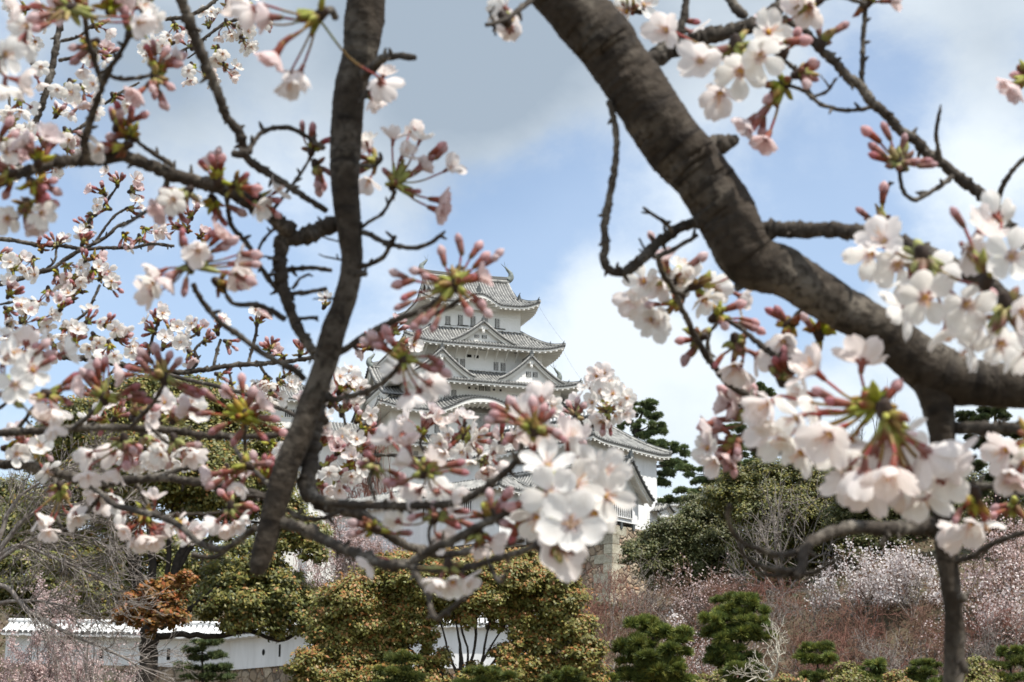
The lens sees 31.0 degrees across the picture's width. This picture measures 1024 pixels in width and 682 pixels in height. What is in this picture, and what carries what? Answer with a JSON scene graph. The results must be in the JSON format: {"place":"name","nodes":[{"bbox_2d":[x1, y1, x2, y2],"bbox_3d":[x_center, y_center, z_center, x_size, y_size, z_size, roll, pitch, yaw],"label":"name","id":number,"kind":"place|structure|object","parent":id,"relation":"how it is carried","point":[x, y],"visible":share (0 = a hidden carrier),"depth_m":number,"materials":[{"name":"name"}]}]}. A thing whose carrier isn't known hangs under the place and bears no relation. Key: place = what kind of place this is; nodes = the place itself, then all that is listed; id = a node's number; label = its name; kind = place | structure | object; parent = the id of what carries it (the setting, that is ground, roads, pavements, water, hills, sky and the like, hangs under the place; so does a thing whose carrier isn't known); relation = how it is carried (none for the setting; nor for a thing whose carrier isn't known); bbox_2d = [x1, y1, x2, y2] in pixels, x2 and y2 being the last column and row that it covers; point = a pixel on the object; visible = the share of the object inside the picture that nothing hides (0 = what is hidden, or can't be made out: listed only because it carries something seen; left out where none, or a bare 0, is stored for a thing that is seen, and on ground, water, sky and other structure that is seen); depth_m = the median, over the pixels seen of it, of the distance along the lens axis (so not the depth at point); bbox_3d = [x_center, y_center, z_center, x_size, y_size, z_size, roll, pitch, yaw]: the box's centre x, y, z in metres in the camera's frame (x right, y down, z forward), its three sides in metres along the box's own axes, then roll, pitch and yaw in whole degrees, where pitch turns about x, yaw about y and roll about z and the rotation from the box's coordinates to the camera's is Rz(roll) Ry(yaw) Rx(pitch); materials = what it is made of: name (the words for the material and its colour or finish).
{"place":"outdoors","nodes":[
{"label":"outdoors","id":0,"kind":"place"},
{"bbox_2d":[0,505,1023,681],"bbox_3d":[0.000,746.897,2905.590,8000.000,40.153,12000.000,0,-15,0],"label":"ground","id":1,"kind":"structure","parent":0,"point":[927,549],"depth_m":148.75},
{"bbox_2d":[0,473,85,618],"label":"tree","id":2,"kind":"object","parent":1,"relation":"on","point":[4,563],"visible":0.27,"depth_m":115.83,"materials":[{"name":"green plant"}]},
{"bbox_2d":[0,540,142,681],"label":"cherry tree","id":3,"kind":"object","parent":1,"relation":"on","point":[37,672],"visible":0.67,"depth_m":60.75,"materials":[{"name":"pink plant"}]},
{"bbox_2d":[47,608,119,681],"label":"cherry tree","id":4,"kind":"object","parent":1,"relation":"on","point":[90,679],"visible":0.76,"depth_m":59.67,"materials":[{"name":"pink plant"}]},
{"bbox_2d":[0,420,197,681],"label":"leafless tree","id":5,"kind":"object","parent":1,"relation":"on","point":[12,548],"visible":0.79,"depth_m":55.98,"materials":[{"name":"grey plant"}]},
{"bbox_2d":[0,324,288,562],"bbox_3d":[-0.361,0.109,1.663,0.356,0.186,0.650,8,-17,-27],"label":"cherry tree","id":6,"kind":"object","parent":1,"relation":"on","point":[26,376],"visible":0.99,"depth_m":1.61,"materials":[{"name":"white plant"}]},
{"bbox_2d":[4,663,293,681],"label":"stone footing","id":7,"kind":"object","parent":1,"relation":"on","point":[266,674],"visible":0.25,"depth_m":102.90,"materials":[{"name":"grey stone"}]},
{"bbox_2d":[1,618,229,666],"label":"plaster wall","id":8,"kind":"structure","parent":7,"relation":"on","point":[205,628],"depth_m":104.57,"materials":[{"name":"white paint"}]},
{"bbox_2d":[223,621,311,669],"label":"plaster wall","id":9,"kind":"structure","parent":7,"relation":"on","point":[248,650],"depth_m":99.65,"materials":[{"name":"white paint"}]},
{"bbox_2d":[0,0,314,380],"bbox_3d":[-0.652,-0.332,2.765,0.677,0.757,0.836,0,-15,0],"label":"cherry tree","id":10,"kind":"object","parent":1,"relation":"on","point":[65,285],"visible":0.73,"depth_m":2.91,"materials":[{"name":"white plant"}]},
{"bbox_2d":[13,366,335,681],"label":"evergreen tree","id":11,"kind":"object","parent":1,"relation":"on","point":[274,598],"visible":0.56,"depth_m":79.33,"materials":[{"name":"green plant"}]},
{"bbox_2d":[109,529,254,613],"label":"evergreen tree","id":12,"kind":"object","parent":1,"relation":"on","point":[194,565],"visible":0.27,"depth_m":130.88,"materials":[{"name":"brown plant"}]},
{"bbox_2d":[172,638,236,681],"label":"garden pine","id":13,"kind":"object","parent":1,"relation":"on","point":[196,653],"visible":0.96,"depth_m":90.69,"materials":[{"name":"green plant"}]},
{"bbox_2d":[247,381,303,570],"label":"keep","id":14,"kind":"structure","parent":1,"relation":"on","point":[286,418],"depth_m":302.65,"materials":[{"name":"white paint"}]},
{"bbox_2d":[284,409,294,417],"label":"window","id":15,"kind":"structure","parent":14,"relation":"in","point":[286,415],"depth_m":302.95,"materials":[{"name":"white paint"}]},
{"bbox_2d":[290,551,337,657],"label":"cherry tree","id":16,"kind":"object","parent":1,"relation":"on","point":[317,573],"visible":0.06,"depth_m":152.69,"materials":[{"name":"pink plant"}]},
{"bbox_2d":[0,0,635,621],"bbox_3d":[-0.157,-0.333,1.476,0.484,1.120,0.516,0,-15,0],"label":"cherry tree","id":17,"kind":"object","parent":1,"relation":"on","point":[554,532],"visible":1,"depth_m":1.37,"materials":[{"name":"white plant"}]},
{"bbox_2d":[298,421,380,583],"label":"linking wing","id":18,"kind":"structure","parent":1,"relation":"on","point":[325,450],"depth_m":261.91,"materials":[{"name":"white paint"}]},
{"bbox_2d":[295,512,390,584],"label":"cherry tree","id":19,"kind":"object","parent":1,"relation":"on","point":[342,559],"visible":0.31,"depth_m":195.85,"materials":[{"name":"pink plant"}]},
{"bbox_2d":[77,289,636,499],"bbox_3d":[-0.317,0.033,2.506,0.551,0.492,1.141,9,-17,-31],"label":"cherry tree","id":20,"kind":"object","parent":1,"relation":"on","point":[603,393],"visible":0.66,"depth_m":2.42,"materials":[{"name":"white plant"}]},
{"bbox_2d":[331,533,410,583],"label":"cherry tree","id":21,"kind":"object","parent":1,"relation":"on","point":[379,549],"visible":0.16,"depth_m":194.41,"materials":[{"name":"pink plant"}]},
{"bbox_2d":[323,398,425,578],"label":"tree","id":22,"kind":"object","parent":1,"relation":"on","point":[365,486],"visible":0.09,"depth_m":242.82,"materials":[{"name":"brown plant"}]},
{"bbox_2d":[369,648,426,681],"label":"garden pine","id":23,"kind":"object","parent":1,"relation":"on","point":[403,673],"visible":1,"depth_m":63.12,"materials":[{"name":"green plant"}]},
{"bbox_2d":[325,476,533,563],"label":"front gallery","id":24,"kind":"object","parent":1,"relation":"on","point":[419,536],"visible":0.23,"depth_m":197.01,"materials":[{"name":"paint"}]},
{"bbox_2d":[463,500,472,512],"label":"window","id":25,"kind":"structure","parent":24,"relation":"in","point":[469,506],"depth_m":194.84,"materials":[{"name":"paint"}]},
{"bbox_2d":[276,545,614,681],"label":"evergreen tree","id":26,"kind":"object","parent":1,"relation":"on","point":[361,623],"visible":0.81,"depth_m":70.94,"materials":[{"name":"green plant"}]},
{"bbox_2d":[410,615,526,668],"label":"plaster wall","id":27,"kind":"structure","parent":1,"relation":"on","point":[450,632],"depth_m":126.66,"materials":[{"name":"white paint"}]},
{"bbox_2d":[351,257,587,492],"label":"castle keep","id":28,"kind":"structure","parent":1,"relation":"on","point":[499,357],"depth_m":270.25,"materials":[{"name":"white paint"}]},
{"bbox_2d":[435,424,439,432],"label":"window","id":29,"kind":"structure","parent":28,"relation":"in","point":[437,430],"depth_m":262.89,"materials":[{"name":"white paint"}]},
{"bbox_2d":[445,315,455,325],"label":"window","id":30,"kind":"structure","parent":28,"relation":"in","point":[453,318],"depth_m":273.56,"materials":[{"name":"white paint"}]},
{"bbox_2d":[457,315,467,325],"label":"window","id":31,"kind":"structure","parent":28,"relation":"in","point":[465,318],"depth_m":274.10,"materials":[{"name":"white paint"}]},
{"bbox_2d":[460,359,464,366],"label":"window","id":32,"kind":"structure","parent":28,"relation":"in","point":[462,361],"depth_m":270.18,"materials":[{"name":"white paint"}]},
{"bbox_2d":[470,316,480,326],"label":"window","id":33,"kind":"structure","parent":28,"relation":"in","point":[478,319],"depth_m":274.77,"materials":[{"name":"white paint"}]},
{"bbox_2d":[473,413,489,432],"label":"lattice window","id":34,"kind":"structure","parent":28,"relation":"in","point":[480,421],"depth_m":265.21,"materials":[{"name":"white paint"}]},
{"bbox_2d":[485,317,492,326],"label":"window","id":35,"kind":"structure","parent":28,"relation":"in","point":[490,320],"depth_m":275.44,"materials":[{"name":"white paint"}]},
{"bbox_2d":[494,362,497,370],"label":"window","id":36,"kind":"structure","parent":28,"relation":"in","point":[495,363],"depth_m":271.70,"materials":[{"name":"white paint"}]},
{"bbox_2d":[494,319,504,329],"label":"window","id":37,"kind":"structure","parent":28,"relation":"in","point":[502,321],"depth_m":275.84,"materials":[{"name":"white paint"}]},
{"bbox_2d":[501,363,504,370],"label":"window","id":38,"kind":"structure","parent":28,"relation":"in","point":[502,364],"depth_m":272.00,"materials":[{"name":"white paint"}]},
{"bbox_2d":[449,663,519,681],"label":"garden pine","id":39,"kind":"object","parent":1,"relation":"on","point":[486,673],"visible":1,"depth_m":62.91,"materials":[{"name":"green plant"}]},
{"bbox_2d":[335,525,681,604],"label":"stone rampart","id":40,"kind":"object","parent":1,"relation":"on","point":[599,551],"visible":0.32,"depth_m":188.40,"materials":[{"name":"beige stone"}]},
{"bbox_2d":[381,447,654,530],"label":"long storehouse","id":41,"kind":"structure","parent":40,"relation":"on","point":[636,486],"depth_m":191.53,"materials":[{"name":"paint"}]},
{"bbox_2d":[612,503,632,519],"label":"window","id":42,"kind":"structure","parent":41,"relation":"in","point":[627,514],"depth_m":190.00,"materials":[{"name":"paint"}]},
{"bbox_2d":[0,500,1023,681],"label":"undergrowth","id":43,"kind":"object","parent":1,"relation":"on","point":[638,612],"visible":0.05,"depth_m":154.41,"materials":[{"name":"brown plant"}]},
{"bbox_2d":[420,412,675,529],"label":"corner turret","id":44,"kind":"object","parent":1,"relation":"on","point":[647,456],"visible":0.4,"depth_m":212.66,"materials":[{"name":"paint"}]},
{"bbox_2d":[537,665,590,681],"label":"garden pine","id":45,"kind":"object","parent":1,"relation":"on","point":[568,674],"visible":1,"depth_m":62.95,"materials":[{"name":"green plant"}]},
{"bbox_2d":[559,582,615,650],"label":"leafless tree","id":46,"kind":"object","parent":1,"relation":"on","point":[603,618],"visible":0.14,"depth_m":155.83,"materials":[{"name":"brown plant"}]},
{"bbox_2d":[588,598,662,681],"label":"leafless tree","id":47,"kind":"object","parent":1,"relation":"on","point":[606,640],"visible":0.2,"depth_m":139.78,"materials":[{"name":"brown plant"}]},
{"bbox_2d":[582,553,674,648],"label":"leafless tree","id":48,"kind":"object","parent":1,"relation":"on","point":[615,598],"visible":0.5,"depth_m":155.67,"materials":[{"name":"brown plant"}]},
{"bbox_2d":[585,541,708,640],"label":"leafless tree","id":49,"kind":"object","parent":1,"relation":"on","point":[643,602],"visible":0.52,"depth_m":157.99,"materials":[{"name":"brown plant"}]},
{"bbox_2d":[604,613,698,681],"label":"garden pine","id":50,"kind":"object","parent":1,"relation":"on","point":[665,662],"visible":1,"depth_m":71.87,"materials":[{"name":"green plant"}]},
{"bbox_2d":[616,398,690,487],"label":"pine tree","id":51,"kind":"object","parent":1,"relation":"on","point":[654,426],"visible":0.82,"depth_m":226.01,"materials":[{"name":"green plant"}]},
{"bbox_2d":[657,497,689,519],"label":"plaster wall","id":52,"kind":"structure","parent":1,"relation":"on","point":[674,505],"depth_m":217.30,"materials":[{"name":"white paint"}]},
{"bbox_2d":[606,563,752,651],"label":"leafless tree","id":53,"kind":"object","parent":1,"relation":"on","point":[667,593],"visible":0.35,"depth_m":157.62,"materials":[{"name":"brown plant"}]},
{"bbox_2d":[614,486,756,611],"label":"evergreen tree","id":54,"kind":"object","parent":1,"relation":"on","point":[696,536],"visible":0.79,"depth_m":174.72,"materials":[{"name":"green plant"}]},
{"bbox_2d":[666,602,715,675],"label":"cherry tree","id":55,"kind":"object","parent":1,"relation":"on","point":[673,617],"visible":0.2,"depth_m":138.74,"materials":[{"name":"pink plant"}]},
{"bbox_2d":[628,618,769,676],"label":"leafless tree","id":56,"kind":"object","parent":1,"relation":"on","point":[694,665],"visible":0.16,"depth_m":126.76,"materials":[{"name":"brown plant"}]},
{"bbox_2d":[648,552,750,640],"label":"cherry tree","id":57,"kind":"object","parent":1,"relation":"on","point":[701,596],"visible":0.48,"depth_m":156.49,"materials":[{"name":"pink plant"}]},
{"bbox_2d":[656,458,755,504],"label":"pine tree","id":58,"kind":"object","parent":1,"relation":"on","point":[689,470],"visible":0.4,"depth_m":192.23,"materials":[{"name":"green plant"}]},
{"bbox_2d":[693,671,726,681],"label":"shrub","id":59,"kind":"object","parent":1,"relation":"on","point":[704,677],"visible":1,"depth_m":65.02,"materials":[{"name":"green plant"}]},
{"bbox_2d":[689,572,780,640],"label":"leafless tree","id":60,"kind":"object","parent":1,"relation":"on","point":[711,588],"visible":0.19,"depth_m":156.66,"materials":[{"name":"brown plant"}]},
{"bbox_2d":[697,590,777,681],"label":"garden pine","id":61,"kind":"object","parent":1,"relation":"on","point":[743,626],"visible":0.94,"depth_m":69.10,"materials":[{"name":"green plant"}]},
{"bbox_2d":[718,381,776,514],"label":"pine tree","id":62,"kind":"object","parent":1,"relation":"on","point":[762,387],"visible":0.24,"depth_m":208.59,"materials":[{"name":"green plant"}]},
{"bbox_2d":[485,0,1023,681],"bbox_3d":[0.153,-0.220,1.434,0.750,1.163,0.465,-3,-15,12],"label":"cherry tree","id":63,"kind":"object","parent":1,"relation":"on","point":[897,464],"visible":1,"depth_m":1.37,"materials":[{"name":"white plant"}]},
{"bbox_2d":[721,615,789,681],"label":"dead tree","id":64,"kind":"object","parent":1,"relation":"on","point":[778,654],"visible":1,"depth_m":65.42,"materials":[{"name":"grey wood"}]},
{"bbox_2d":[696,566,824,641],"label":"leafless tree","id":65,"kind":"object","parent":1,"relation":"on","point":[764,593],"visible":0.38,"depth_m":151.56,"materials":[{"name":"brown plant"}]},
{"bbox_2d":[693,451,847,584],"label":"evergreen tree","id":66,"kind":"object","parent":1,"relation":"on","point":[740,492],"visible":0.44,"depth_m":167.62,"materials":[{"name":"green plant"}]},
{"bbox_2d":[702,467,862,605],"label":"leafless tree","id":67,"kind":"object","parent":1,"relation":"on","point":[777,540],"visible":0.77,"depth_m":162.08,"materials":[{"name":"grey plant"}]},
{"bbox_2d":[720,603,851,681],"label":"leafless tree","id":68,"kind":"object","parent":1,"relation":"on","point":[788,650],"visible":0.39,"depth_m":129.33,"materials":[{"name":"brown plant"}]},
{"bbox_2d":[768,671,809,681],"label":"shrub","id":69,"kind":"object","parent":1,"relation":"on","point":[783,678],"visible":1,"depth_m":62.76,"materials":[{"name":"green plant"}]},
{"bbox_2d":[747,608,875,681],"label":"leafless tree","id":70,"kind":"object","parent":1,"relation":"on","point":[855,657],"visible":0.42,"depth_m":127.31,"materials":[{"name":"brown plant"}]},
{"bbox_2d":[738,574,885,650],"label":"leafless tree","id":71,"kind":"object","parent":1,"relation":"on","point":[794,606],"visible":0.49,"depth_m":143.33,"materials":[{"name":"brown plant"}]},
{"bbox_2d":[792,639,839,681],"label":"garden pine","id":72,"kind":"object","parent":1,"relation":"on","point":[808,652],"visible":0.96,"depth_m":67.14,"materials":[{"name":"green plant"}]},
{"bbox_2d":[823,660,874,681],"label":"shrub","id":73,"kind":"object","parent":1,"relation":"on","point":[846,672],"visible":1,"depth_m":64.90,"materials":[{"name":"green plant"}]},
{"bbox_2d":[783,623,916,681],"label":"leafless tree","id":74,"kind":"object","parent":1,"relation":"on","point":[840,649],"visible":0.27,"depth_m":125.34,"materials":[{"name":"brown plant"}]},
{"bbox_2d":[790,582,915,671],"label":"leafless tree","id":75,"kind":"object","parent":1,"relation":"on","point":[866,626],"visible":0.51,"depth_m":132.88,"materials":[{"name":"brown plant"}]},
{"bbox_2d":[804,536,930,622],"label":"cherry tree","id":76,"kind":"object","parent":1,"relation":"on","point":[864,587],"visible":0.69,"depth_m":143.24,"materials":[{"name":"grey plant"}]},
{"bbox_2d":[855,656,887,681],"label":"garden pine","id":77,"kind":"object","parent":1,"relation":"on","point":[877,667],"visible":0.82,"depth_m":66.96,"materials":[{"name":"green plant"}]},
{"bbox_2d":[835,382,916,443],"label":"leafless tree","id":78,"kind":"object","parent":1,"relation":"on","point":[873,422],"visible":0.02,"depth_m":194.07,"materials":[{"name":"plant"}]},
{"bbox_2d":[815,580,943,674],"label":"leafless tree","id":79,"kind":"object","parent":1,"relation":"on","point":[848,620],"visible":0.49,"depth_m":131.74,"materials":[{"name":"brown plant"}]},
{"bbox_2d":[845,625,943,678],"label":"leafless tree","id":80,"kind":"object","parent":1,"relation":"on","point":[878,646],"visible":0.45,"depth_m":122.51,"materials":[{"name":"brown plant"}]},
{"bbox_2d":[875,668,915,681],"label":"shrub","id":81,"kind":"object","parent":1,"relation":"on","point":[893,675],"visible":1,"depth_m":64.93,"materials":[{"name":"green plant"}]},
{"bbox_2d":[846,593,977,676],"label":"leafless tree","id":82,"kind":"object","parent":1,"relation":"on","point":[919,624],"visible":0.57,"depth_m":128.73,"materials":[{"name":"brown plant"}]},
{"bbox_2d":[865,539,963,624],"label":"cherry tree","id":83,"kind":"object","parent":1,"relation":"on","point":[907,571],"visible":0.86,"depth_m":139.85,"materials":[{"name":"grey plant"}]},
{"bbox_2d":[816,454,1023,568],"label":"evergreen tree","id":84,"kind":"object","parent":1,"relation":"on","point":[841,513],"visible":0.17,"depth_m":160.15,"materials":[{"name":"green plant"}]},
{"bbox_2d":[902,657,943,681],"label":"garden pine","id":85,"kind":"object","parent":1,"relation":"on","point":[924,671],"visible":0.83,"depth_m":67.00,"materials":[{"name":"green plant"}]},
{"bbox_2d":[900,584,1023,671],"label":"leafless tree","id":86,"kind":"object","parent":1,"relation":"on","point":[977,625],"visible":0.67,"depth_m":127.66,"materials":[{"name":"brown plant"}]},
{"bbox_2d":[918,627,1023,681],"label":"leafless tree","id":87,"kind":"object","parent":1,"relation":"on","point":[1013,671],"visible":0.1,"depth_m":119.61,"materials":[{"name":"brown plant"}]},
{"bbox_2d":[937,535,1023,658],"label":"cherry tree","id":88,"kind":"object","parent":1,"relation":"on","point":[997,597],"visible":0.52,"depth_m":131.90,"materials":[{"name":"pink plant"}]},
{"bbox_2d":[964,654,1002,681],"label":"shrub","id":89,"kind":"object","parent":1,"relation":"on","point":[979,668],"visible":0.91,"depth_m":64.74,"materials":[{"name":"green plant"}]},
{"bbox_2d":[955,407,1023,562],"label":"pine tree","id":90,"kind":"object","parent":1,"relation":"on","point":[985,414],"visible":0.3,"depth_m":152.08,"materials":[{"name":"green plant"}]},
{"bbox_2d":[959,495,1023,622],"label":"cherry tree","id":91,"kind":"object","parent":1,"relation":"on","point":[1019,560],"visible":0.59,"depth_m":136.22,"materials":[{"name":"pink plant"}]},
{"bbox_2d":[965,610,1023,681],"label":"leafless tree","id":92,"kind":"object","parent":1,"relation":"on","point":[986,648],"visible":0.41,"depth_m":125.49,"materials":[{"name":"brown plant"}]},
{"bbox_2d":[986,643,1023,681],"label":"garden pine","id":93,"kind":"object","parent":1,"relation":"on","point":[1014,654],"visible":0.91,"depth_m":67.08,"materials":[{"name":"green plant"}]},
{"bbox_2d":[0,0,1023,574],"label":"sky","id":94,"kind":"structure","parent":0,"point":[526,119],"materials":[{"name":"blue"}]}
]}

